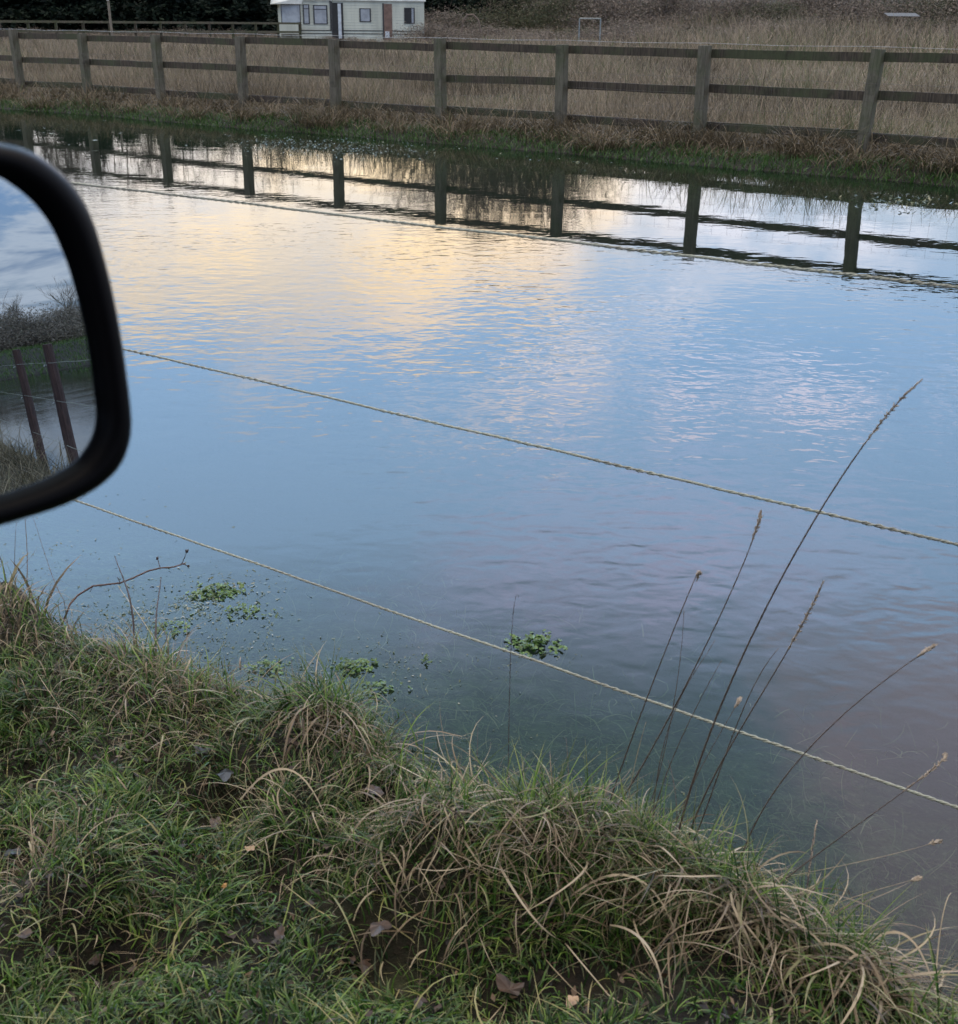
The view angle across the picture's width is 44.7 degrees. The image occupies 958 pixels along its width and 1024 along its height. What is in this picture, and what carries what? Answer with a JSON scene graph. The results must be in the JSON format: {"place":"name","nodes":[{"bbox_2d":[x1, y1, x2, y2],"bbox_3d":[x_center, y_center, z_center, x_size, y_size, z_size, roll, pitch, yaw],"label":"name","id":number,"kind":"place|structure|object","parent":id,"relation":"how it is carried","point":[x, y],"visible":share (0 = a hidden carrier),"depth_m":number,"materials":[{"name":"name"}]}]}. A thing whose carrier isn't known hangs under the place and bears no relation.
{"place":"outdoors","nodes":[
{"label":"outdoors","id":0,"kind":"place"},
{"bbox_2d":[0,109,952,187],"bbox_3d":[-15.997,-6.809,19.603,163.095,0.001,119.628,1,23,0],"label":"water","id":1,"kind":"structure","parent":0,"point":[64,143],"depth_m":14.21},
{"bbox_2d":[146,614,192,636],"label":"leafy clump","id":2,"kind":"object","parent":1,"relation":"on","point":[179,624],"visible":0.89,"depth_m":3.11,"materials":[{"name":"plant"}]},
{"bbox_2d":[186,581,245,600],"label":"leafy clump","id":3,"kind":"object","parent":1,"relation":"on","point":[218,586],"visible":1,"depth_m":3.29,"materials":[{"name":"plant"}]},
{"bbox_2d":[224,599,276,620],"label":"leafy clump","id":4,"kind":"object","parent":1,"relation":"on","point":[243,605],"visible":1,"depth_m":3.19,"materials":[{"name":"plant"}]},
{"bbox_2d":[244,657,300,678],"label":"leafy clump","id":5,"kind":"object","parent":1,"relation":"on","point":[266,663],"visible":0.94,"depth_m":2.91,"materials":[{"name":"plant"}]},
{"bbox_2d":[330,657,378,677],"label":"leafy clump","id":6,"kind":"object","parent":1,"relation":"on","point":[351,665],"visible":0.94,"depth_m":2.92,"materials":[{"name":"plant"}]},
{"bbox_2d":[342,677,412,701],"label":"leafy clump","id":7,"kind":"object","parent":1,"relation":"on","point":[375,683],"visible":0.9,"depth_m":2.82,"materials":[{"name":"plant"}]},
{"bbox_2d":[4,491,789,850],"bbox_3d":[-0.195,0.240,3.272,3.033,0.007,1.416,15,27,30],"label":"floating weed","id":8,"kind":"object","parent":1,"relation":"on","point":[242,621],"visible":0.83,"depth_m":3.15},
{"bbox_2d":[0,97,957,187],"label":"bank fringe","id":9,"kind":"object","parent":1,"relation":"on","point":[480,132],"visible":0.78,"depth_m":14.75,"materials":[{"name":"green plant"}]},
{"bbox_2d":[74,121,957,213],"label":"weed","id":10,"kind":"object","parent":1,"relation":"on","point":[899,201],"visible":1,"depth_m":13.62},
{"bbox_2d":[503,629,567,657],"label":"leafy clump","id":11,"kind":"object","parent":1,"relation":"on","point":[538,639],"visible":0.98,"depth_m":3.03,"materials":[{"name":"plant"}]},
{"bbox_2d":[0,0,957,1023],"bbox_3d":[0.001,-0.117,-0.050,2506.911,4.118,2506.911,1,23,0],"label":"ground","id":12,"kind":"structure","parent":0,"point":[786,386],"depth_m":4.85,"materials":[{"name":"liquid"}]},
{"bbox_2d":[0,0,48,29],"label":"evergreen tree","id":13,"kind":"object","parent":12,"relation":"on","point":[10,10],"visible":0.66,"depth_m":70.60,"materials":[{"name":"green plant"}]},
{"bbox_2d":[0,549,79,645],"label":"verge grass","id":14,"kind":"structure","parent":12,"relation":"on","point":[27,584],"depth_m":2.91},
{"bbox_2d":[14,0,107,33],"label":"evergreen tree","id":15,"kind":"object","parent":12,"relation":"on","point":[37,16],"visible":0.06,"depth_m":71.81,"materials":[{"name":"green plant"}]},
{"bbox_2d":[0,143,131,525],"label":"vehicle","id":16,"kind":"object","parent":12,"relation":"on","point":[65,421],"visible":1,"depth_m":0.59,"materials":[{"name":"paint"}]},
{"bbox_2d":[0,550,131,698],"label":"grass tussock","id":17,"kind":"object","parent":12,"relation":"on","point":[18,598],"depth_m":2.79,"materials":[{"name":"plant"}]},
{"bbox_2d":[30,0,144,34],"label":"evergreen tree","id":18,"kind":"object","parent":12,"relation":"on","point":[87,10],"visible":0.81,"depth_m":71.13,"materials":[{"name":"green plant"}]},
{"bbox_2d":[115,556,135,646],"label":"seed stem","id":19,"kind":"object","parent":12,"relation":"on","point":[129,601],"visible":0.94,"depth_m":2.90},
{"bbox_2d":[62,549,189,623],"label":"bramble stem","id":20,"kind":"object","parent":12,"relation":"on","point":[119,582],"visible":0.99,"depth_m":3.08,"materials":[{"name":"brown plant"}]},
{"bbox_2d":[0,771,286,1023],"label":"grass tussock","id":21,"kind":"object","parent":12,"relation":"on","point":[31,845],"depth_m":2.03,"materials":[{"name":"plant"}]},
{"bbox_2d":[0,20,301,44],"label":"distant fence","id":22,"kind":"object","parent":12,"relation":"on","point":[160,23],"visible":0.77,"depth_m":55.96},
{"bbox_2d":[120,0,220,35],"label":"evergreen tree","id":23,"kind":"object","parent":12,"relation":"on","point":[163,7],"visible":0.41,"depth_m":71.60,"materials":[{"name":"green plant"}]},
{"bbox_2d":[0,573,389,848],"bbox_3d":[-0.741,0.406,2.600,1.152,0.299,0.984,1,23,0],"label":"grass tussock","id":24,"kind":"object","parent":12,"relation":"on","point":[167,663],"depth_m":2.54,"materials":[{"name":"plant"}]},
{"bbox_2d":[148,0,261,35],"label":"evergreen tree","id":25,"kind":"object","parent":12,"relation":"on","point":[177,16],"visible":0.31,"depth_m":71.45,"materials":[{"name":"green plant"}]},
{"bbox_2d":[108,627,332,753],"bbox_3d":[-0.570,0.426,2.652,0.584,0.276,0.605,1,23,0],"label":"grass tussock","id":26,"kind":"object","parent":12,"relation":"on","point":[236,694],"depth_m":2.59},
{"bbox_2d":[171,28,269,38],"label":"scrub bush","id":27,"kind":"object","parent":12,"relation":"on","point":[216,35],"visible":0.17,"depth_m":68.39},
{"bbox_2d":[216,769,233,781],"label":"fallen leaf","id":28,"kind":"object","parent":12,"relation":"on","point":[224,775],"visible":1,"depth_m":2.34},
{"bbox_2d":[173,0,277,36],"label":"evergreen tree","id":29,"kind":"object","parent":12,"relation":"on","point":[259,10],"visible":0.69,"depth_m":71.29,"materials":[{"name":"green plant"}]},
{"bbox_2d":[240,768,326,820],"bbox_3d":[-0.366,0.545,2.247,0.194,0.082,0.049,8,24,17],"label":"sedge blade","id":30,"kind":"object","parent":12,"relation":"on","point":[257,780],"visible":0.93,"depth_m":2.26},
{"bbox_2d":[183,708,454,957],"bbox_3d":[-0.333,0.566,2.214,0.457,0.222,0.648,-12,26,-27],"label":"grass tussock","id":31,"kind":"object","parent":12,"relation":"on","point":[276,803],"depth_m":2.20,"materials":[{"name":"plant"}]},
{"bbox_2d":[202,643,470,812],"bbox_3d":[-0.260,0.433,2.509,0.763,0.377,0.539,15,27,30],"label":"grass tussock","id":32,"kind":"object","parent":12,"relation":"on","point":[303,720],"depth_m":2.43,"materials":[{"name":"plant"}]},
{"bbox_2d":[270,0,425,41],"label":"static caravan","id":33,"kind":"object","parent":12,"relation":"on","point":[346,18],"visible":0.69,"depth_m":64.36,"materials":[{"name":"white metal"}]},
{"bbox_2d":[280,4,300,21],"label":"window","id":34,"kind":"structure","parent":33,"relation":"in","point":[289,12],"depth_m":63.64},
{"bbox_2d":[302,4,309,23],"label":"window","id":35,"kind":"structure","parent":33,"relation":"in","point":[306,14],"depth_m":63.83,"materials":[{"name":"grey glass"}]},
{"bbox_2d":[313,5,327,23],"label":"window","id":36,"kind":"structure","parent":33,"relation":"in","point":[320,14],"depth_m":63.97,"materials":[{"name":"grey glass"}]},
{"bbox_2d":[331,2,343,39],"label":"door","id":37,"kind":"structure","parent":33,"relation":"in","point":[336,8],"depth_m":64.22,"materials":[{"name":"white paint"}]},
{"bbox_2d":[359,8,370,21],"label":"window","id":38,"kind":"structure","parent":33,"relation":"in","point":[364,13],"depth_m":64.41,"materials":[{"name":"grey glass"}]},
{"bbox_2d":[382,3,391,39],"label":"door","id":39,"kind":"structure","parent":33,"relation":"in","point":[386,8],"depth_m":64.72,"materials":[{"name":"brown paint"}]},
{"bbox_2d":[404,8,414,23],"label":"window","id":40,"kind":"structure","parent":33,"relation":"in","point":[409,13],"depth_m":64.88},
{"bbox_2d":[370,920,391,935],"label":"fallen leaf","id":41,"kind":"object","parent":12,"relation":"on","point":[376,928],"visible":1,"depth_m":1.97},
{"bbox_2d":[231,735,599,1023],"bbox_3d":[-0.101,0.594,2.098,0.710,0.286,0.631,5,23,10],"label":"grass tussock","id":42,"kind":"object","parent":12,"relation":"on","point":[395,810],"depth_m":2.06,"materials":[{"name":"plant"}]},
{"bbox_2d":[368,15,481,43],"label":"scrub bush","id":43,"kind":"object","parent":12,"relation":"on","point":[429,31],"visible":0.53,"depth_m":63.42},
{"bbox_2d":[424,0,488,29],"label":"evergreen tree","id":44,"kind":"object","parent":12,"relation":"on","point":[428,4],"visible":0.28,"depth_m":74.96,"materials":[{"name":"green plant"}]},
{"bbox_2d":[404,27,517,42],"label":"scrub bush","id":45,"kind":"object","parent":12,"relation":"on","point":[447,36],"visible":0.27,"depth_m":62.76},
{"bbox_2d":[424,0,499,37],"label":"scrub bush","id":46,"kind":"object","parent":12,"relation":"on","point":[452,19],"visible":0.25,"depth_m":70.28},
{"bbox_2d":[0,636,955,1023],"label":"leaf litter","id":47,"kind":"object","parent":12,"relation":"on","point":[258,940],"visible":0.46,"depth_m":2.02,"materials":[{"name":"plant"}]},
{"bbox_2d":[0,612,957,1023],"bbox_3d":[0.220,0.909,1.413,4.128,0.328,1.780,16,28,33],"label":"bank grass","id":48,"kind":"structure","parent":12,"relation":"on","point":[342,1008],"depth_m":2.02,"materials":[{"name":"plant"}]},
{"bbox_2d":[0,0,957,152],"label":"field grass","id":49,"kind":"structure","parent":12,"relation":"on","point":[316,57],"depth_m":24.04,"materials":[{"name":"plant"}]},
{"bbox_2d":[0,29,957,154],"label":"timber fence","id":50,"kind":"object","parent":12,"relation":"on","point":[870,95],"visible":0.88,"depth_m":15.36,"materials":[{"name":"wood"}]},
{"bbox_2d":[425,0,540,35],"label":"scrub bush","id":51,"kind":"object","parent":12,"relation":"on","point":[486,22],"visible":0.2,"depth_m":71.96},
{"bbox_2d":[433,18,545,42],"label":"scrub bush","id":52,"kind":"object","parent":12,"relation":"on","point":[485,29],"visible":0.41,"depth_m":65.40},
{"bbox_2d":[468,0,527,28],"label":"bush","id":53,"kind":"object","parent":12,"relation":"on","point":[496,4],"visible":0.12,"depth_m":76.48,"materials":[{"name":"green plant"}]},
{"bbox_2d":[39,552,957,1001],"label":"drowned grass","id":54,"kind":"structure","parent":12,"relation":"on","point":[603,746],"depth_m":2.92,"materials":[{"name":"plant"}]},
{"bbox_2d":[496,973,524,995],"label":"fallen leaf","id":55,"kind":"object","parent":12,"relation":"on","point":[504,983],"visible":1,"depth_m":1.90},
{"bbox_2d":[508,595,518,795],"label":"seed stem","id":56,"kind":"object","parent":12,"relation":"on","point":[509,696],"visible":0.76,"depth_m":2.31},
{"bbox_2d":[466,0,571,28],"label":"scrub bush","id":57,"kind":"object","parent":12,"relation":"on","point":[496,11],"visible":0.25,"depth_m":74.68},
{"bbox_2d":[91,619,956,998],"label":"water edge shoots","id":58,"kind":"object","parent":12,"relation":"on","point":[359,713],"visible":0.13,"depth_m":2.73,"materials":[{"name":"green plant"}]},
{"bbox_2d":[484,23,567,38],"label":"scrub bush","id":59,"kind":"object","parent":12,"relation":"on","point":[536,30],"visible":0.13,"depth_m":66.33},
{"bbox_2d":[498,863,557,938],"bbox_3d":[0.045,0.634,2.046,0.062,0.081,0.323,-10,25,-24],"label":"sedge blade","id":60,"kind":"object","parent":12,"relation":"on","point":[520,900],"visible":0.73,"depth_m":1.93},
{"bbox_2d":[481,25,575,43],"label":"scrub bush","id":61,"kind":"object","parent":12,"relation":"on","point":[516,37],"visible":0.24,"depth_m":60.38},
{"bbox_2d":[478,25,593,44],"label":"scrub bush","id":62,"kind":"object","parent":12,"relation":"on","point":[543,34],"visible":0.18,"depth_m":61.71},
{"bbox_2d":[497,0,609,33],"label":"scrub bush","id":63,"kind":"object","parent":12,"relation":"on","point":[543,16],"visible":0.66,"depth_m":71.03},
{"bbox_2d":[503,0,647,27],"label":"scrub bush","id":64,"kind":"object","parent":12,"relation":"on","point":[566,7],"visible":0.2,"depth_m":71.92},
{"bbox_2d":[537,19,670,47],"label":"scrub bush","id":65,"kind":"object","parent":12,"relation":"on","point":[592,33],"visible":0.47,"depth_m":60.11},
{"bbox_2d":[546,0,668,26],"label":"scrub bush","id":66,"kind":"object","parent":12,"relation":"on","point":[610,1],"visible":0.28,"depth_m":71.67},
{"bbox_2d":[563,6,664,40],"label":"scrub bush","id":67,"kind":"object","parent":12,"relation":"on","point":[625,24],"visible":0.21,"depth_m":62.57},
{"bbox_2d":[535,0,703,30],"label":"scrub bush","id":68,"kind":"object","parent":12,"relation":"on","point":[618,8],"visible":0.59,"depth_m":69.53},
{"bbox_2d":[563,874,686,969],"bbox_3d":[0.263,0.677,1.951,0.256,0.081,0.080,18,28,35],"label":"sedge blade","id":69,"kind":"object","parent":12,"relation":"on","point":[612,875],"visible":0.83,"depth_m":1.98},
{"bbox_2d":[610,924,664,1006],"bbox_3d":[0.256,0.711,1.869,0.005,0.081,0.193,-8,24,-20],"label":"sedge blade","id":70,"kind":"object","parent":12,"relation":"on","point":[642,940],"visible":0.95,"depth_m":1.83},
{"bbox_2d":[583,0,711,29],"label":"scrub bush","id":71,"kind":"object","parent":12,"relation":"on","point":[670,5],"visible":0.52,"depth_m":69.82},
{"bbox_2d":[610,570,701,800],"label":"seed stem","id":72,"kind":"object","parent":12,"relation":"on","point":[698,573],"visible":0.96,"depth_m":2.09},
{"bbox_2d":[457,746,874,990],"bbox_3d":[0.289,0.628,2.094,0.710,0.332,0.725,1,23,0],"label":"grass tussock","id":73,"kind":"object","parent":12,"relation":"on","point":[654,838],"depth_m":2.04,"materials":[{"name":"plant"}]},
{"bbox_2d":[649,616,683,807],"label":"seed stem","id":74,"kind":"object","parent":12,"relation":"on","point":[671,716],"visible":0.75,"depth_m":2.12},
{"bbox_2d":[652,640,714,823],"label":"seed stem","id":75,"kind":"object","parent":12,"relation":"on","point":[667,732],"visible":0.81,"depth_m":2.12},
{"bbox_2d":[608,510,763,820],"bbox_3d":[0.348,0.314,2.060,0.237,0.696,0.024,3,23,6],"label":"seed stem","id":76,"kind":"object","parent":12,"relation":"on","point":[760,516],"visible":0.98,"depth_m":2.02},
{"bbox_2d":[651,660,721,825],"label":"seed stem","id":77,"kind":"object","parent":12,"relation":"on","point":[681,738],"visible":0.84,"depth_m":2.12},
{"bbox_2d":[637,0,736,24],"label":"scrub bush","id":78,"kind":"object","parent":12,"relation":"on","point":[683,7],"visible":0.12,"depth_m":71.15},
{"bbox_2d":[649,0,763,25],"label":"scrub bush","id":79,"kind":"object","parent":12,"relation":"on","point":[705,9],"visible":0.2,"depth_m":70.42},
{"bbox_2d":[670,696,742,838],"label":"seed stem","id":80,"kind":"object","parent":12,"relation":"on","point":[739,700],"visible":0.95,"depth_m":2.08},
{"bbox_2d":[639,898,781,981],"bbox_3d":[0.395,0.696,1.908,0.263,0.081,0.055,14,27,30],"label":"sedge blade","id":81,"kind":"object","parent":12,"relation":"on","point":[706,900],"visible":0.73,"depth_m":1.92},
{"bbox_2d":[666,0,796,29],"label":"scrub bush","id":82,"kind":"object","parent":12,"relation":"on","point":[754,3],"visible":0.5,"depth_m":68.16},
{"bbox_2d":[692,648,778,844],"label":"seed stem","id":83,"kind":"object","parent":12,"relation":"on","point":[726,751],"visible":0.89,"depth_m":2.07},
{"bbox_2d":[704,3,799,37],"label":"scrub bush","id":84,"kind":"object","parent":12,"relation":"on","point":[752,22],"visible":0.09,"depth_m":64.64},
{"bbox_2d":[687,580,824,844],"bbox_3d":[0.471,0.402,2.035,0.182,0.647,0.014,4,23,8],"label":"seed stem","id":85,"kind":"object","parent":12,"relation":"on","point":[805,617],"visible":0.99,"depth_m":1.99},
{"bbox_2d":[702,13,824,43],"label":"scrub bush","id":86,"kind":"object","parent":12,"relation":"on","point":[763,27],"visible":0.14,"depth_m":60.62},
{"bbox_2d":[571,770,956,1023],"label":"grass tussock","id":87,"kind":"object","parent":12,"relation":"on","point":[765,901],"depth_m":1.92,"materials":[{"name":"plant"}]},
{"bbox_2d":[706,0,829,27],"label":"scrub bush","id":88,"kind":"object","parent":12,"relation":"on","point":[786,9],"visible":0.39,"depth_m":67.41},
{"bbox_2d":[743,914,832,960],"bbox_3d":[0.502,0.704,1.892,0.235,0.081,0.026,19,29,37],"label":"sedge blade","id":89,"kind":"object","parent":12,"relation":"on","point":[802,926],"visible":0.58,"depth_m":1.88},
{"bbox_2d":[743,0,844,22],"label":"scrub bush","id":90,"kind":"object","parent":12,"relation":"on","point":[804,6],"visible":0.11,"depth_m":70.06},
{"bbox_2d":[634,841,957,1023],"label":"grass tussock","id":91,"kind":"object","parent":12,"relation":"on","point":[857,969],"depth_m":1.83,"materials":[{"name":"plant"}]},
{"bbox_2d":[675,378,922,842],"bbox_3d":[0.503,0.230,1.929,0.298,0.958,0.021,5,23,9],"label":"seed stem","id":92,"kind":"object","parent":12,"relation":"on","point":[789,563],"visible":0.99,"depth_m":1.90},
{"bbox_2d":[782,8,848,32],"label":"scrub bush","id":93,"kind":"object","parent":12,"relation":"on","point":[820,19],"visible":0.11,"depth_m":64.75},
{"bbox_2d":[777,0,873,22],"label":"scrub bush","id":94,"kind":"object","parent":12,"relation":"on","point":[802,1],"visible":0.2,"depth_m":70.11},
{"bbox_2d":[772,0,898,23],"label":"scrub bush","id":95,"kind":"object","parent":12,"relation":"on","point":[838,4],"visible":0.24,"depth_m":69.90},
{"bbox_2d":[797,942,877,999],"bbox_3d":[0.570,0.723,1.848,0.158,0.081,0.014,19,29,37],"label":"sedge blade","id":96,"kind":"object","parent":12,"relation":"on","point":[847,948],"visible":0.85,"depth_m":1.83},
{"bbox_2d":[738,643,937,868],"bbox_3d":[0.585,0.458,1.952,0.266,0.571,0.018,5,23,11],"label":"seed stem","id":97,"kind":"object","parent":12,"relation":"on","point":[932,646],"visible":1,"depth_m":1.91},
{"bbox_2d":[762,752,947,899],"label":"seed stem","id":98,"kind":"object","parent":12,"relation":"on","point":[944,755],"visible":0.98,"depth_m":1.87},
{"bbox_2d":[771,839,942,879],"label":"seed stem","id":99,"kind":"object","parent":12,"relation":"on","point":[936,841],"visible":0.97,"depth_m":1.96,"materials":[{"name":"plant"}]},
{"bbox_2d":[830,954,890,1006],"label":"sedge blade","id":100,"kind":"object","parent":12,"relation":"on","point":[851,958],"visible":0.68,"depth_m":1.81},
{"bbox_2d":[792,0,950,28],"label":"scrub bush","id":101,"kind":"object","parent":12,"relation":"on","point":[856,7],"visible":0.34,"depth_m":67.62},
{"bbox_2d":[835,0,957,30],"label":"scrub bush","id":102,"kind":"object","parent":12,"relation":"on","point":[892,10],"visible":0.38,"depth_m":65.57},
{"bbox_2d":[863,931,936,998],"bbox_3d":[0.673,0.721,1.855,0.148,0.082,0.047,17,28,34],"label":"sedge blade","id":103,"kind":"object","parent":12,"relation":"on","point":[909,938],"visible":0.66,"depth_m":1.85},
{"bbox_2d":[848,0,957,26],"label":"scrub bush","id":104,"kind":"object","parent":12,"relation":"on","point":[930,3],"visible":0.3,"depth_m":66.03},
{"bbox_2d":[874,0,957,24],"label":"scrub bush","id":105,"kind":"object","parent":12,"relation":"on","point":[931,11],"visible":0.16,"depth_m":66.10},
{"bbox_2d":[876,16,956,41],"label":"scrub bush","id":106,"kind":"object","parent":12,"relation":"on","point":[914,27],"visible":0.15,"depth_m":62.16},
{"bbox_2d":[885,14,956,34],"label":"scrub bush","id":107,"kind":"object","parent":12,"relation":"on","point":[932,24],"visible":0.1,"depth_m":63.54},
{"bbox_2d":[900,0,957,25],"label":"scrub bush","id":108,"kind":"object","parent":12,"relation":"on","point":[953,6],"visible":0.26,"depth_m":65.57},
{"bbox_2d":[0,75,957,180],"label":"fence foot grass","id":109,"kind":"structure","parent":0,"point":[582,131],"depth_m":15.23,"materials":[{"name":"plant"}]},
{"bbox_3d":[-1.934,-0.475,3.638,0.163,1.713,0.156,1,23,0],"label":"wooden stake","id":110,"kind":"object","parent":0,"visible":0},
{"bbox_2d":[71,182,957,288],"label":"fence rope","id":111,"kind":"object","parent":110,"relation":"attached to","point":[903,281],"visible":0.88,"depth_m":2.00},
{"bbox_2d":[75,500,957,809],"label":"fence rope","id":112,"kind":"object","parent":110,"relation":"attached to","point":[551,666],"visible":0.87,"depth_m":2.32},
{"bbox_2d":[123,348,957,545],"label":"fence rope","id":113,"kind":"object","parent":110,"relation":"attached to","point":[867,523],"visible":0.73,"depth_m":2.12,"materials":[{"name":"fabric"}]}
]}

